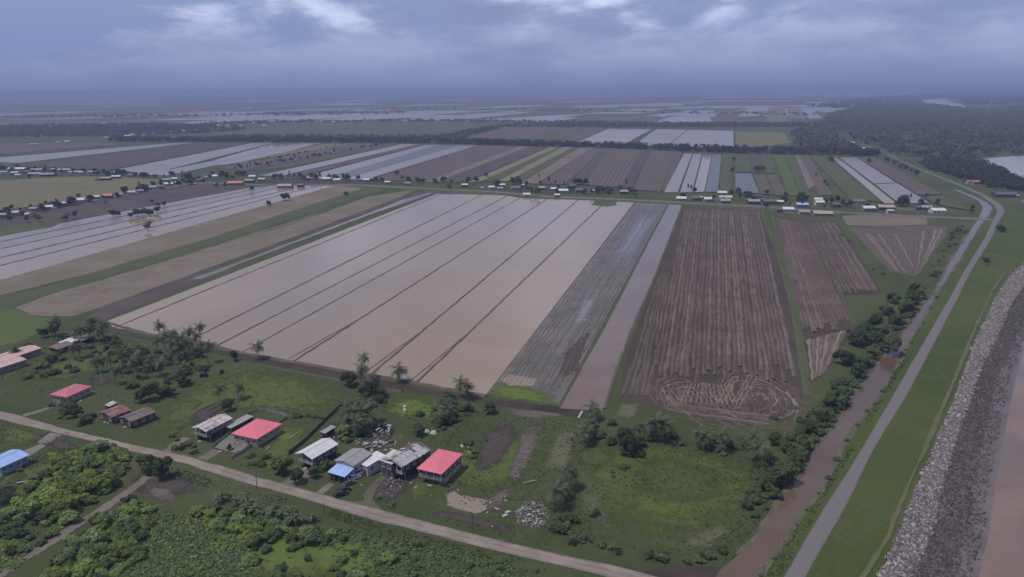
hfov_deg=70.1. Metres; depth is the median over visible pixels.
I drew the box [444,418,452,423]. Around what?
bush
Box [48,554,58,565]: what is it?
bush
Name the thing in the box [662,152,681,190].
bare field
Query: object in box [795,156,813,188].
stubble field
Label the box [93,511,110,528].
bush
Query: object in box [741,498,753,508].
bush
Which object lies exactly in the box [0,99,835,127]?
farmland
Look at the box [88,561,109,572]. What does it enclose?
bush
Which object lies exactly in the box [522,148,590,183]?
stubble field
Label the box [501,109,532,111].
fields
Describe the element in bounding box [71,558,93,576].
bush
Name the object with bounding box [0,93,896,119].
fields
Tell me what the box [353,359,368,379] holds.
palm tree
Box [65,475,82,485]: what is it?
bush
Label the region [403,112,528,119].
fields
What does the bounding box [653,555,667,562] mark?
bush
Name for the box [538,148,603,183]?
bare field
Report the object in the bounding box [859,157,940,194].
bare field
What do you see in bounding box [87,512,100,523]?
bush
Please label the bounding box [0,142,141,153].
bare field
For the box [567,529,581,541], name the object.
bush
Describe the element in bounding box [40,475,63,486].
bush
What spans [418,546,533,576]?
bushes
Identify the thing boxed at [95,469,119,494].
bush
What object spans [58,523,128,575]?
scrub ground
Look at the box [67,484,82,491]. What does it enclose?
bush
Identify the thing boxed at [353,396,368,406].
bush
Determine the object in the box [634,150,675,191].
row field
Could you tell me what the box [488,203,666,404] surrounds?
half flooded field
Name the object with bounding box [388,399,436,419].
lawn bright
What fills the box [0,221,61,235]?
green field
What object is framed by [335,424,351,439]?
bush
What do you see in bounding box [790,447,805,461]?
broadleaf tree
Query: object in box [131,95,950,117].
fields
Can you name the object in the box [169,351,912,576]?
verge weeds
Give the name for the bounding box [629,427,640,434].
bush
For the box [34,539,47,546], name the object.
bush
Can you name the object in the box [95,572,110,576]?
bush
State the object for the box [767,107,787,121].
fields
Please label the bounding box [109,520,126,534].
bush
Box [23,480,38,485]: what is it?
bush
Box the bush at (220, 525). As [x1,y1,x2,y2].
[211,520,228,531]
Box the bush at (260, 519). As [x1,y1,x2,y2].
[255,514,270,526]
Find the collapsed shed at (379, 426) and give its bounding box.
[374,422,392,436]
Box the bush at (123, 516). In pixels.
[116,513,132,520]
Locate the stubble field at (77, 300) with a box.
[15,190,411,315]
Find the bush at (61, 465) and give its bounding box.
[53,458,73,469]
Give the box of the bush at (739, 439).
[737,437,745,442]
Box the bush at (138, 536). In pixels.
[133,531,148,544]
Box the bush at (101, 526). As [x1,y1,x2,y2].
[94,522,108,530]
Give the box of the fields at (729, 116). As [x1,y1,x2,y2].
[712,111,742,121]
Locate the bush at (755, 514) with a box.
[750,511,759,517]
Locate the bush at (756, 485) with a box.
[753,481,763,493]
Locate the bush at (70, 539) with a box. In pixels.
[62,534,81,545]
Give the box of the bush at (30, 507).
[10,500,39,520]
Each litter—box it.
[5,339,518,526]
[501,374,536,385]
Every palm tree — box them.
[0,476,22,505]
[5,343,19,352]
[13,338,36,347]
[37,351,55,362]
[45,313,63,337]
[45,317,60,339]
[63,340,80,358]
[68,326,81,338]
[74,322,90,336]
[74,341,87,356]
[80,324,96,340]
[84,352,106,371]
[85,314,100,339]
[92,325,106,342]
[93,319,110,344]
[94,318,106,336]
[101,344,116,368]
[108,363,122,383]
[115,348,127,366]
[118,343,135,359]
[123,354,138,378]
[127,350,145,369]
[131,341,149,369]
[136,345,150,367]
[142,351,158,375]
[150,333,163,356]
[152,318,165,333]
[152,355,170,378]
[156,327,170,351]
[163,344,180,369]
[164,330,180,353]
[166,338,180,349]
[168,363,187,381]
[174,359,189,374]
[176,334,189,349]
[179,325,194,346]
[184,342,201,365]
[189,329,201,343]
[193,320,205,344]
[203,339,214,362]
[211,380,227,401]
[228,378,246,398]
[248,340,263,358]
[338,401,352,421]
[339,398,355,417]
[341,401,359,420]
[345,413,366,433]
[347,399,375,425]
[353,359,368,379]
[355,351,369,378]
[358,376,373,398]
[359,396,375,418]
[362,408,383,430]
[369,373,380,395]
[390,361,410,380]
[430,410,447,426]
[431,395,448,414]
[439,402,456,417]
[443,387,459,402]
[453,374,465,395]
[462,378,474,398]
[541,477,569,507]
[544,473,573,501]
[553,457,580,485]
[575,418,595,438]
[575,424,593,444]
[578,411,599,428]
[580,398,600,416]
[637,412,663,438]
[645,410,665,440]
[652,412,677,440]
[688,422,706,446]
[694,427,715,448]
[711,424,731,451]
[741,427,768,450]
[743,438,760,462]
[744,434,772,461]
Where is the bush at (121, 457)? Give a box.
[117,453,129,461]
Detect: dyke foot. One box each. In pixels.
[877,267,1021,576]
[913,293,1023,576]
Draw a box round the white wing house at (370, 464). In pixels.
[360,451,384,475]
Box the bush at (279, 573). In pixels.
[271,570,283,576]
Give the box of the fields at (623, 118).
[560,116,658,121]
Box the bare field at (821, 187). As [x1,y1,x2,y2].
[801,156,831,194]
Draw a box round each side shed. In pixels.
[206,420,234,440]
[225,414,253,434]
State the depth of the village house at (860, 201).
770.36 m
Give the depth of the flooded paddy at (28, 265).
606.29 m
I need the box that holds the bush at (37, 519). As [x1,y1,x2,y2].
[31,515,43,525]
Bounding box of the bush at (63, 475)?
[61,471,76,479]
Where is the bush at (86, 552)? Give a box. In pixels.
[76,547,97,560]
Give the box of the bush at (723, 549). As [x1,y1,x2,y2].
[716,545,728,553]
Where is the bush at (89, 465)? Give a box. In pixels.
[83,463,94,470]
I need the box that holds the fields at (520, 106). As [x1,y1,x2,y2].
[493,105,545,106]
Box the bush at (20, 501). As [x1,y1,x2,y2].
[2,494,40,517]
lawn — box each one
[1,426,40,442]
[14,459,52,495]
[28,353,105,380]
[151,370,345,438]
[254,421,306,471]
[407,431,555,500]
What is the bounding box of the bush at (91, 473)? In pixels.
[79,470,98,476]
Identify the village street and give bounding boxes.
[25,182,993,220]
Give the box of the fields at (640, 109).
[615,109,662,110]
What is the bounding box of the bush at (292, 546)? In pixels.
[285,543,297,550]
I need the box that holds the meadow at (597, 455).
[577,444,611,465]
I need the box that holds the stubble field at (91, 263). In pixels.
[0,186,361,294]
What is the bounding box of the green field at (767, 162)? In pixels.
[760,155,774,172]
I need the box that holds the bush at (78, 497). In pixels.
[63,493,82,505]
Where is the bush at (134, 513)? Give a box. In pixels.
[130,508,141,516]
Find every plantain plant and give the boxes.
[212,496,222,503]
[223,491,236,500]
[229,495,243,505]
[235,495,248,503]
[237,502,251,511]
[246,505,257,514]
[258,503,269,509]
[263,507,273,515]
[264,507,276,514]
[277,507,288,517]
[287,505,298,512]
[287,514,298,525]
[292,512,305,524]
[304,513,317,521]
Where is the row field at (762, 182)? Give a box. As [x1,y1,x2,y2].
[754,174,772,193]
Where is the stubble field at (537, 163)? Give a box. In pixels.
[500,147,571,180]
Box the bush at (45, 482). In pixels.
[41,477,50,486]
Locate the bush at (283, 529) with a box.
[275,524,287,532]
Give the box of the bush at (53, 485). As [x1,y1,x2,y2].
[42,484,60,490]
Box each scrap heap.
[355,435,394,448]
[378,479,400,490]
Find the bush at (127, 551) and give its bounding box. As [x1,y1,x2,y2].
[120,544,147,559]
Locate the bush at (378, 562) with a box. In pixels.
[374,559,381,566]
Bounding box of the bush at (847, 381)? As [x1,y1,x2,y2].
[840,376,851,384]
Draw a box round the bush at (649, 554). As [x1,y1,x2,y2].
[644,550,654,557]
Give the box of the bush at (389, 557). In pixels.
[379,551,397,564]
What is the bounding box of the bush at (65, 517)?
[58,510,80,524]
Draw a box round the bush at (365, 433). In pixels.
[352,425,371,436]
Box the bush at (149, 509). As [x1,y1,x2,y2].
[141,505,156,514]
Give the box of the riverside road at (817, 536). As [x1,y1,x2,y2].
[784,143,1003,576]
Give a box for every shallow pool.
[569,293,597,333]
[606,211,657,271]
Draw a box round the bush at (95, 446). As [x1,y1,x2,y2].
[81,441,107,454]
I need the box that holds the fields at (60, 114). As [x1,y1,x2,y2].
[5,112,136,115]
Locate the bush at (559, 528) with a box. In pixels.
[550,524,566,533]
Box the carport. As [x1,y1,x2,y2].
[328,463,355,483]
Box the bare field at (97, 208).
[0,183,245,227]
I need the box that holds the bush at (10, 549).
[1,544,17,554]
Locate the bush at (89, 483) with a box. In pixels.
[75,475,105,494]
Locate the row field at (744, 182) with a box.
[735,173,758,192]
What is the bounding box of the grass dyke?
[806,203,1023,576]
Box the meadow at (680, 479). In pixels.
[633,457,723,501]
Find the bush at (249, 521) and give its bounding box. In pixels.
[240,518,258,527]
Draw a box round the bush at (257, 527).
[243,522,263,531]
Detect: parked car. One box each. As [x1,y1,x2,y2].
[333,489,348,498]
[336,486,351,491]
[342,479,355,485]
[347,474,361,479]
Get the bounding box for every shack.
[49,341,72,350]
[58,338,78,347]
[75,334,94,342]
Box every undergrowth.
[0,449,297,576]
[108,505,532,576]
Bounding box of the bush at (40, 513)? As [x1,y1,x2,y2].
[35,509,49,519]
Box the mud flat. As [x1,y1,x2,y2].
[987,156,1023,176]
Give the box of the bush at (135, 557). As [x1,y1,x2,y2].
[125,551,146,562]
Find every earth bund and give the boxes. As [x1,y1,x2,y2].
[0,186,315,265]
[0,187,298,257]
[0,188,275,248]
[1,186,267,241]
[105,321,486,396]
[106,193,437,320]
[108,333,400,392]
[114,194,440,327]
[200,194,482,334]
[218,196,506,344]
[242,198,518,351]
[289,322,352,358]
[294,199,546,360]
[369,332,419,369]
[370,199,578,373]
[411,338,460,379]
[417,201,605,381]
[557,203,667,407]
[603,205,682,407]
[760,210,811,396]
[772,216,810,378]
[803,221,856,324]
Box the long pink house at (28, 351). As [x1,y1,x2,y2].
[0,345,40,359]
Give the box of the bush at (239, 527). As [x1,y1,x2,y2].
[235,524,246,531]
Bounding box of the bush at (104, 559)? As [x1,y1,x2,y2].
[93,556,111,566]
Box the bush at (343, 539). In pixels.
[339,536,346,544]
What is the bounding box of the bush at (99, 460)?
[90,453,114,464]
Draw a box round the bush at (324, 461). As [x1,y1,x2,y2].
[318,457,328,469]
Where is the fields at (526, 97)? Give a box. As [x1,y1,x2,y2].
[0,93,1010,123]
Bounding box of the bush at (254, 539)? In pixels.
[244,533,260,546]
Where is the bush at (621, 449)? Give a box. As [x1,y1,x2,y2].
[618,446,633,456]
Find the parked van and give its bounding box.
[356,468,362,473]
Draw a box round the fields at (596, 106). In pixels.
[574,106,618,106]
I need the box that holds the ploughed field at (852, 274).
[806,221,881,294]
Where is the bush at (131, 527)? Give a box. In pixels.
[126,523,136,532]
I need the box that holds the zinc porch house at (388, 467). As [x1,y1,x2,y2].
[380,449,401,478]
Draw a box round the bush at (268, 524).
[262,515,272,526]
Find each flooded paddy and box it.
[0,142,196,162]
[0,186,265,241]
[0,186,276,247]
[0,186,296,256]
[0,186,313,264]
[0,186,330,279]
[108,194,439,326]
[116,194,479,337]
[122,143,269,173]
[149,143,319,175]
[198,195,504,344]
[214,143,310,164]
[215,196,517,350]
[245,198,544,360]
[259,144,415,175]
[296,199,576,373]
[306,145,435,178]
[350,145,476,179]
[375,200,599,381]
[419,202,633,393]
[581,129,650,143]
[639,129,685,145]
[664,153,691,191]
[672,130,732,146]
[680,154,701,191]
[695,154,711,191]
[834,157,894,203]
[839,157,895,183]
[876,183,928,202]
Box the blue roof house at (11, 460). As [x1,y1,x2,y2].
[0,449,28,475]
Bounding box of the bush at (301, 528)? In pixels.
[297,525,311,538]
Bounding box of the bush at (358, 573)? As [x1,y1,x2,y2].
[350,569,367,576]
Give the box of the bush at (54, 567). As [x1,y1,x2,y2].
[43,564,60,572]
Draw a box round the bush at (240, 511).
[232,509,245,516]
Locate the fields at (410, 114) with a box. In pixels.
[323,111,473,119]
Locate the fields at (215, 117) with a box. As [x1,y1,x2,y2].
[149,115,280,119]
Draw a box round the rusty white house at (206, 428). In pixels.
[192,414,232,442]
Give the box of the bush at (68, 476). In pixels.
[66,472,78,478]
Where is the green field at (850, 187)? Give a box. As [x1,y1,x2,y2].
[810,156,880,201]
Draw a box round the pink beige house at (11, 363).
[0,356,26,373]
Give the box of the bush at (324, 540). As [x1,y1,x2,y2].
[320,535,332,545]
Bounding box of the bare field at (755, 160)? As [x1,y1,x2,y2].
[751,155,764,172]
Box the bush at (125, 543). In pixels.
[105,538,133,558]
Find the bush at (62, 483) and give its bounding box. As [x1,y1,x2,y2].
[50,479,70,488]
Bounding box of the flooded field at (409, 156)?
[331,145,457,178]
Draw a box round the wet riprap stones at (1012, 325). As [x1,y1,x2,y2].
[913,284,1023,576]
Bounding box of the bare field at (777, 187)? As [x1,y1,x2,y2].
[767,174,784,194]
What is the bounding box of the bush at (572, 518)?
[563,514,579,522]
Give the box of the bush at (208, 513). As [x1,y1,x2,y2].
[203,507,215,518]
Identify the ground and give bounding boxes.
[0,90,1023,576]
[33,433,67,444]
[52,441,77,450]
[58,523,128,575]
[91,376,109,385]
[132,471,193,494]
[150,487,175,501]
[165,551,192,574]
[170,504,432,576]
[176,522,204,540]
[190,403,220,423]
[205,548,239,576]
[322,425,350,441]
[369,425,393,450]
[373,478,406,500]
[436,512,511,531]
[475,424,518,470]
[487,489,511,508]
[508,423,541,479]
[509,409,560,418]
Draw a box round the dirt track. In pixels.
[0,476,152,576]
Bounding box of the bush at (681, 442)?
[678,440,684,445]
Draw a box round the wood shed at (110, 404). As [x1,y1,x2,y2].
[105,401,117,409]
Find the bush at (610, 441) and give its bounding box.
[605,437,616,445]
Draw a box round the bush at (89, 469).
[83,468,99,473]
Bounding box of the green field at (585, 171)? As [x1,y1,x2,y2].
[568,148,609,184]
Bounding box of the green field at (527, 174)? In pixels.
[510,147,579,182]
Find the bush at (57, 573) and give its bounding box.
[50,568,66,576]
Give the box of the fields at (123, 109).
[0,95,1004,120]
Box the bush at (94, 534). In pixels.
[80,527,110,544]
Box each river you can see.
[922,98,965,107]
[979,352,1023,576]
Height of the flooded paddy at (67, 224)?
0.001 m
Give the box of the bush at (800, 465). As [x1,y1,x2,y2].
[788,461,804,470]
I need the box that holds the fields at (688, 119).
[657,117,710,121]
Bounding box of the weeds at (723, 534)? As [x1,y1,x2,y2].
[0,339,836,560]
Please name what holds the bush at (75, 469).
on the scrub ground
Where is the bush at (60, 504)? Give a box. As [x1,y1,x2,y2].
[42,496,80,520]
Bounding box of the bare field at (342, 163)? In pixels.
[290,144,423,176]
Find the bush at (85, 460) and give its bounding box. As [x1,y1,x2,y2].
[76,452,98,467]
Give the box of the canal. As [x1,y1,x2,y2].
[716,189,992,576]
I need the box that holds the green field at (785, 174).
[773,155,797,195]
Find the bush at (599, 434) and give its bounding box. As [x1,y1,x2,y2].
[593,430,604,437]
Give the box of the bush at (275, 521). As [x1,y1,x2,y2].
[263,516,280,526]
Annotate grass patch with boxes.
[543,427,576,470]
[577,465,610,527]
[612,402,639,417]
[680,522,735,547]
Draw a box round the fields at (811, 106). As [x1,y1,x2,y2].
[793,106,833,107]
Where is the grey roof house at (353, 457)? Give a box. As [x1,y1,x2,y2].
[334,448,371,476]
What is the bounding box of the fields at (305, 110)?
[252,108,371,111]
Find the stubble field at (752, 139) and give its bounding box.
[736,131,789,147]
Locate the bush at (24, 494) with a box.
[15,491,26,496]
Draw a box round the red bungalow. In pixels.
[231,418,281,446]
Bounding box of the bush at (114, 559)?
[110,557,118,562]
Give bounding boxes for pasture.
[0,176,170,209]
[0,308,53,345]
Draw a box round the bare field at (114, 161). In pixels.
[24,142,251,169]
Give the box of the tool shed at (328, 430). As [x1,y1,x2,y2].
[320,425,335,437]
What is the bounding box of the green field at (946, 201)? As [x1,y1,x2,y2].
[919,195,968,209]
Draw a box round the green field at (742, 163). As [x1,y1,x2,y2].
[735,155,750,171]
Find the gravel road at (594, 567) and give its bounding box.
[0,411,655,576]
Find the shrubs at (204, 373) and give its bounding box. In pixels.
[0,225,963,563]
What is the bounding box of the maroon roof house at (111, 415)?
[98,405,130,423]
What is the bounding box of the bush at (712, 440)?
[708,436,720,445]
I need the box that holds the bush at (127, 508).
[119,503,139,514]
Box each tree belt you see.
[0,126,244,136]
[4,110,404,117]
[108,135,882,155]
[204,118,808,125]
[343,107,827,114]
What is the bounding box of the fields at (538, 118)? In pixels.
[484,114,584,120]
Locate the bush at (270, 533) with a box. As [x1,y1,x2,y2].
[261,525,280,542]
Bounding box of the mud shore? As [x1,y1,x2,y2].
[954,322,1023,576]
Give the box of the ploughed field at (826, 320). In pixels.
[775,216,853,382]
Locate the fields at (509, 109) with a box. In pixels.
[0,94,1005,123]
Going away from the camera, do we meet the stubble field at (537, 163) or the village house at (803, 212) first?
the village house at (803, 212)
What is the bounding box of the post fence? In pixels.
[288,399,344,453]
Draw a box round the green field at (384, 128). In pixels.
[211,122,484,140]
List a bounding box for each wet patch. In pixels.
[193,193,431,278]
[560,333,588,374]
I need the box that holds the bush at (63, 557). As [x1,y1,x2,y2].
[53,550,75,566]
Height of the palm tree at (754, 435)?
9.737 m
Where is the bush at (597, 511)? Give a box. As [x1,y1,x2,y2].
[593,508,601,515]
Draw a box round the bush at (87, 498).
[81,492,96,504]
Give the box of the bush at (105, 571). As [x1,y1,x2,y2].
[95,568,109,574]
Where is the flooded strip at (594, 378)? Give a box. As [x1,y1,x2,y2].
[560,204,680,410]
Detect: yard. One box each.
[3,170,137,176]
[17,190,157,216]
[214,434,247,452]
[248,178,398,184]
[503,187,586,193]
[686,196,718,200]
[758,202,795,205]
[853,204,927,211]
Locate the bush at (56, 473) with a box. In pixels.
[52,469,65,476]
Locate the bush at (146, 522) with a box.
[139,515,155,530]
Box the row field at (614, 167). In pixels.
[581,148,641,186]
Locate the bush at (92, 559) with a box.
[72,557,94,574]
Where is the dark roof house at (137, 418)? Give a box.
[118,407,155,428]
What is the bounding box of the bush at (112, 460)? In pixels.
[103,459,116,466]
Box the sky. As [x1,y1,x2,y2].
[0,0,1023,96]
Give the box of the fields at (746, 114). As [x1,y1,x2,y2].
[739,111,752,115]
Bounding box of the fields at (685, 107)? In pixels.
[668,107,703,108]
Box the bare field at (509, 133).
[467,127,564,140]
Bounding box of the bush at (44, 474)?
[36,468,51,483]
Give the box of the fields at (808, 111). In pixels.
[803,108,820,117]
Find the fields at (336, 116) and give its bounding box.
[270,113,397,120]
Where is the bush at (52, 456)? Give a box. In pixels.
[47,452,62,461]
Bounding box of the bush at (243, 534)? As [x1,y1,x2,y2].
[242,529,257,538]
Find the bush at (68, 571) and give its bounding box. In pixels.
[60,566,73,576]
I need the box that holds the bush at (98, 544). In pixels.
[93,540,107,553]
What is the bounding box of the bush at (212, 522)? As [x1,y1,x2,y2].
[209,517,220,528]
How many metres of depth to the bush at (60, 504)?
212.88 m
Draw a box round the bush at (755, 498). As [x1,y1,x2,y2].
[748,493,761,503]
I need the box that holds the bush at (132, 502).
[128,499,138,505]
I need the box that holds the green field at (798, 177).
[786,156,810,194]
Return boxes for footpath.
[859,273,1005,576]
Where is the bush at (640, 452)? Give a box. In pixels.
[635,448,644,456]
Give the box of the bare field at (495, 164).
[438,146,546,182]
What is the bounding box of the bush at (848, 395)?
[839,390,850,398]
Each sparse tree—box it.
[32,213,42,221]
[58,405,66,412]
[60,213,69,219]
[143,221,151,227]
[982,257,990,265]
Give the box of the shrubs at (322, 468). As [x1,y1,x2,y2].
[0,226,998,576]
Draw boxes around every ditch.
[88,323,589,417]
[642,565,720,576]
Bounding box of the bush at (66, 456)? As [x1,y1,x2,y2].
[62,448,78,457]
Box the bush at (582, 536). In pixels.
[578,532,586,538]
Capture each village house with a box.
[0,213,7,217]
[7,167,26,170]
[8,210,20,215]
[10,171,19,174]
[27,172,41,175]
[29,207,37,211]
[31,168,42,171]
[39,173,56,176]
[44,205,53,209]
[57,168,71,171]
[76,198,91,202]
[100,177,111,180]
[102,194,112,198]
[111,175,120,178]
[127,190,136,194]
[147,185,156,189]
[212,174,222,177]
[228,181,243,185]
[244,179,254,182]
[248,175,256,178]
[258,178,265,181]
[277,184,293,187]
[297,183,304,186]
[322,177,330,180]
[333,178,340,181]
[511,186,520,189]
[558,189,567,192]
[575,188,583,192]
[619,190,628,193]
[676,196,685,201]
[691,196,700,200]
[703,197,713,201]
[717,191,726,195]
[719,195,732,200]
[719,199,730,203]
[747,199,759,203]
[762,199,778,204]
[775,208,782,212]
[781,207,794,212]
[795,202,808,207]
[798,210,809,214]
[811,211,832,216]
[813,200,824,204]
[831,203,840,207]
[851,199,865,204]
[860,206,875,210]
[875,204,895,209]
[886,209,894,213]
[913,206,921,209]
[920,205,932,210]
[928,208,946,213]
[971,180,979,183]
[990,192,1018,197]
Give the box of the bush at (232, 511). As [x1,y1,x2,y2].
[226,508,238,515]
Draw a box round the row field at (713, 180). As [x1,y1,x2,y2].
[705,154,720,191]
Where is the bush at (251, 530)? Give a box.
[244,526,256,536]
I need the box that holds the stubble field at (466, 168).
[427,146,528,181]
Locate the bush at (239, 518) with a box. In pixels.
[230,513,245,523]
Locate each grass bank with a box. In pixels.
[491,382,554,405]
[592,201,616,206]
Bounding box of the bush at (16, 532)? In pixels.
[4,526,28,539]
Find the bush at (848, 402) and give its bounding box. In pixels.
[842,399,851,405]
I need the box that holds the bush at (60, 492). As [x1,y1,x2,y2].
[48,488,72,502]
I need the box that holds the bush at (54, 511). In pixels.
[49,506,71,520]
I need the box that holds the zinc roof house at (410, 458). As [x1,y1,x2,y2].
[383,442,431,479]
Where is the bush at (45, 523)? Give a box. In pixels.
[39,520,53,525]
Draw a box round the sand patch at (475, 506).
[445,491,487,513]
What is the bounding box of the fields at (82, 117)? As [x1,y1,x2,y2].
[14,115,165,119]
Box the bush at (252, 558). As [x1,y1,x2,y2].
[240,551,259,567]
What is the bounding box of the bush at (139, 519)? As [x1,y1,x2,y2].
[134,516,143,521]
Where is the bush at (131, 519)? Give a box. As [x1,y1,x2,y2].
[127,517,135,522]
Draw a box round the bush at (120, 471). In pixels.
[116,466,127,475]
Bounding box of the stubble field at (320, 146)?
[212,143,356,167]
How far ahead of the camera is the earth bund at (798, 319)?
409.31 m
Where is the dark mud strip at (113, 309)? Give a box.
[88,191,432,318]
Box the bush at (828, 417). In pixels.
[824,415,833,421]
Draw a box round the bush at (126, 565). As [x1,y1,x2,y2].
[116,561,133,570]
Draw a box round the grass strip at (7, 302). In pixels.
[0,189,381,311]
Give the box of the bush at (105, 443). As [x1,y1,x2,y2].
[95,439,111,450]
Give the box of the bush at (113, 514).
[109,510,118,522]
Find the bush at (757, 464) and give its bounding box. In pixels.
[752,460,770,469]
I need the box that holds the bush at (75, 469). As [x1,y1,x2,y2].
[68,466,82,472]
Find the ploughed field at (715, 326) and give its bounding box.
[617,207,811,436]
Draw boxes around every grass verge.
[425,189,837,214]
[764,212,996,576]
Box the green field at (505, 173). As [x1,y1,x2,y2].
[484,147,561,180]
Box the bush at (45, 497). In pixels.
[29,487,56,503]
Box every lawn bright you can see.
[274,428,293,440]
[296,540,403,575]
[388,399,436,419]
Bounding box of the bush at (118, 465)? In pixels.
[111,462,129,469]
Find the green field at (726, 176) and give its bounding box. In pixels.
[720,154,732,192]
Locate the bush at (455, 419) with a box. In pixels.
[450,416,458,421]
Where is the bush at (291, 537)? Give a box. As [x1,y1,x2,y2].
[284,530,297,543]
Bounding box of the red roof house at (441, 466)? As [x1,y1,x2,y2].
[416,449,462,486]
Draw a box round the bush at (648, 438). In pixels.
[645,436,655,440]
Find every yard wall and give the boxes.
[212,429,231,446]
[231,408,286,458]
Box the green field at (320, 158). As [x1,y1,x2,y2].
[250,144,399,170]
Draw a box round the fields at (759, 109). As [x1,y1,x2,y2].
[752,107,765,110]
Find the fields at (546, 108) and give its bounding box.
[0,94,1013,122]
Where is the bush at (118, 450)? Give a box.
[112,446,128,455]
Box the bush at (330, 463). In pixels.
[327,460,334,465]
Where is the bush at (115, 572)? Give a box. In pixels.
[108,566,123,576]
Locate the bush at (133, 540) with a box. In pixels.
[128,537,136,545]
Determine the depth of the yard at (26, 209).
795.40 m
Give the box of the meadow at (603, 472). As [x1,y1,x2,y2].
[579,437,751,539]
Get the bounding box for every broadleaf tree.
[0,206,10,212]
[36,328,48,337]
[37,203,46,210]
[46,323,60,335]
[52,200,62,207]
[61,402,82,416]
[65,196,76,205]
[76,413,89,423]
[84,195,94,201]
[108,210,115,214]
[114,169,121,174]
[131,208,140,215]
[133,388,147,401]
[134,454,156,471]
[135,184,146,190]
[140,172,148,177]
[140,380,158,399]
[145,209,153,215]
[150,456,172,477]
[152,206,160,212]
[156,384,176,394]
[177,350,188,360]
[177,378,191,385]
[183,174,192,178]
[184,177,193,184]
[220,398,232,410]
[229,350,238,359]
[268,455,294,472]
[280,192,290,199]
[289,467,303,483]
[308,465,319,475]
[339,371,356,385]
[344,173,350,178]
[357,384,366,393]
[367,381,379,392]
[377,386,385,394]
[413,422,424,434]
[463,402,473,410]
[483,399,495,413]
[514,176,521,183]
[572,177,579,184]
[617,427,632,439]
[620,434,639,450]
[633,431,646,444]
[735,187,741,193]
[746,191,753,196]
[759,472,778,490]
[768,430,782,444]
[769,465,793,485]
[769,485,782,496]
[773,460,782,467]
[775,471,786,484]
[779,436,789,445]
[780,441,792,451]
[781,440,795,448]
[782,464,799,477]
[786,431,811,447]
[790,443,808,456]
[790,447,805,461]
[795,416,805,424]
[796,196,803,201]
[801,419,816,433]
[806,415,822,427]
[811,403,825,411]
[811,411,826,422]
[815,406,828,415]
[821,395,836,406]
[828,377,843,388]
[832,349,853,363]
[835,395,846,405]
[837,387,845,395]
[846,327,866,344]
[848,353,856,363]
[849,338,857,345]
[851,362,867,377]
[855,320,871,332]
[856,357,868,363]
[857,353,870,363]
[861,331,870,343]
[862,346,876,358]
[867,314,881,329]
[872,333,885,343]
[879,334,902,352]
[881,305,893,315]
[881,327,889,334]
[885,291,897,302]
[887,314,903,324]
[890,293,902,301]
[896,196,906,204]
[898,298,911,311]
[900,195,909,205]
[904,290,921,301]
[908,282,920,290]
[918,290,925,295]
[998,225,1005,230]
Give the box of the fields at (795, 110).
[787,108,805,117]
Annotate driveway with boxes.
[0,444,45,475]
[22,406,54,416]
[37,432,60,442]
[163,437,190,452]
[197,448,223,460]
[282,470,309,486]
[316,483,335,493]
[349,475,384,509]
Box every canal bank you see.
[722,233,969,567]
[757,203,993,575]
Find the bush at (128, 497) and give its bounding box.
[119,494,137,501]
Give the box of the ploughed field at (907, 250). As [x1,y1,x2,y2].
[849,226,947,275]
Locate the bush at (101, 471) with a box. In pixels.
[98,463,115,473]
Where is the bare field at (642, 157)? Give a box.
[625,150,649,187]
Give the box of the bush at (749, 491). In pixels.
[744,487,757,496]
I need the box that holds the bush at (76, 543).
[68,541,82,546]
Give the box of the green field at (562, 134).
[529,127,606,141]
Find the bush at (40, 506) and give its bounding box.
[30,496,52,516]
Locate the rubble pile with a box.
[515,501,548,528]
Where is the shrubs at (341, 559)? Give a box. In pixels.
[13,233,959,576]
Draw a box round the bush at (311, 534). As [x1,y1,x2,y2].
[299,527,320,544]
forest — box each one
[789,96,1023,156]
[807,91,1023,107]
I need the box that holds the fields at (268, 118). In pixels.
[178,113,360,122]
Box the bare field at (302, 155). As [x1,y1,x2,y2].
[216,144,379,170]
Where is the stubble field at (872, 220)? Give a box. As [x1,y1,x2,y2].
[842,215,927,225]
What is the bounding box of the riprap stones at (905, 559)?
[876,262,1023,576]
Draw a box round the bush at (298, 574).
[292,571,302,576]
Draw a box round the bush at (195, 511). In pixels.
[189,505,203,516]
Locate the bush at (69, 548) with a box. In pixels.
[63,546,75,550]
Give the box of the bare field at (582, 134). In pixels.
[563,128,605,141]
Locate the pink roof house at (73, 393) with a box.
[49,384,91,403]
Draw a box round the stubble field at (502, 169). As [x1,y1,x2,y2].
[469,147,556,181]
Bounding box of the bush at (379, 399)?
[374,394,386,403]
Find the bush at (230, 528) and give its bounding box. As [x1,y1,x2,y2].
[224,523,238,532]
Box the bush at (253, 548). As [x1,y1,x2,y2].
[248,545,258,550]
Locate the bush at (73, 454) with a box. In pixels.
[65,449,84,460]
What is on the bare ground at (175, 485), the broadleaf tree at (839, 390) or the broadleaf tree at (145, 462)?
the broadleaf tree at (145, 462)
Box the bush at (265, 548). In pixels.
[259,544,271,553]
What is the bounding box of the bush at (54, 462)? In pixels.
[51,458,65,465]
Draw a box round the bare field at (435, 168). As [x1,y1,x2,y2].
[369,145,518,180]
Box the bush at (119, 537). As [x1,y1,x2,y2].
[111,530,127,542]
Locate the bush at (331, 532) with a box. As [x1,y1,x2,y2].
[325,528,336,536]
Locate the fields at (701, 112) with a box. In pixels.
[669,110,714,114]
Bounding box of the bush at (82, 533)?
[79,529,89,536]
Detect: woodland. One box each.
[0,122,238,134]
[200,121,805,139]
[917,154,1023,190]
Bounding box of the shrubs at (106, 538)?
[22,396,374,571]
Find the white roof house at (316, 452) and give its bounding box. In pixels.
[295,437,337,469]

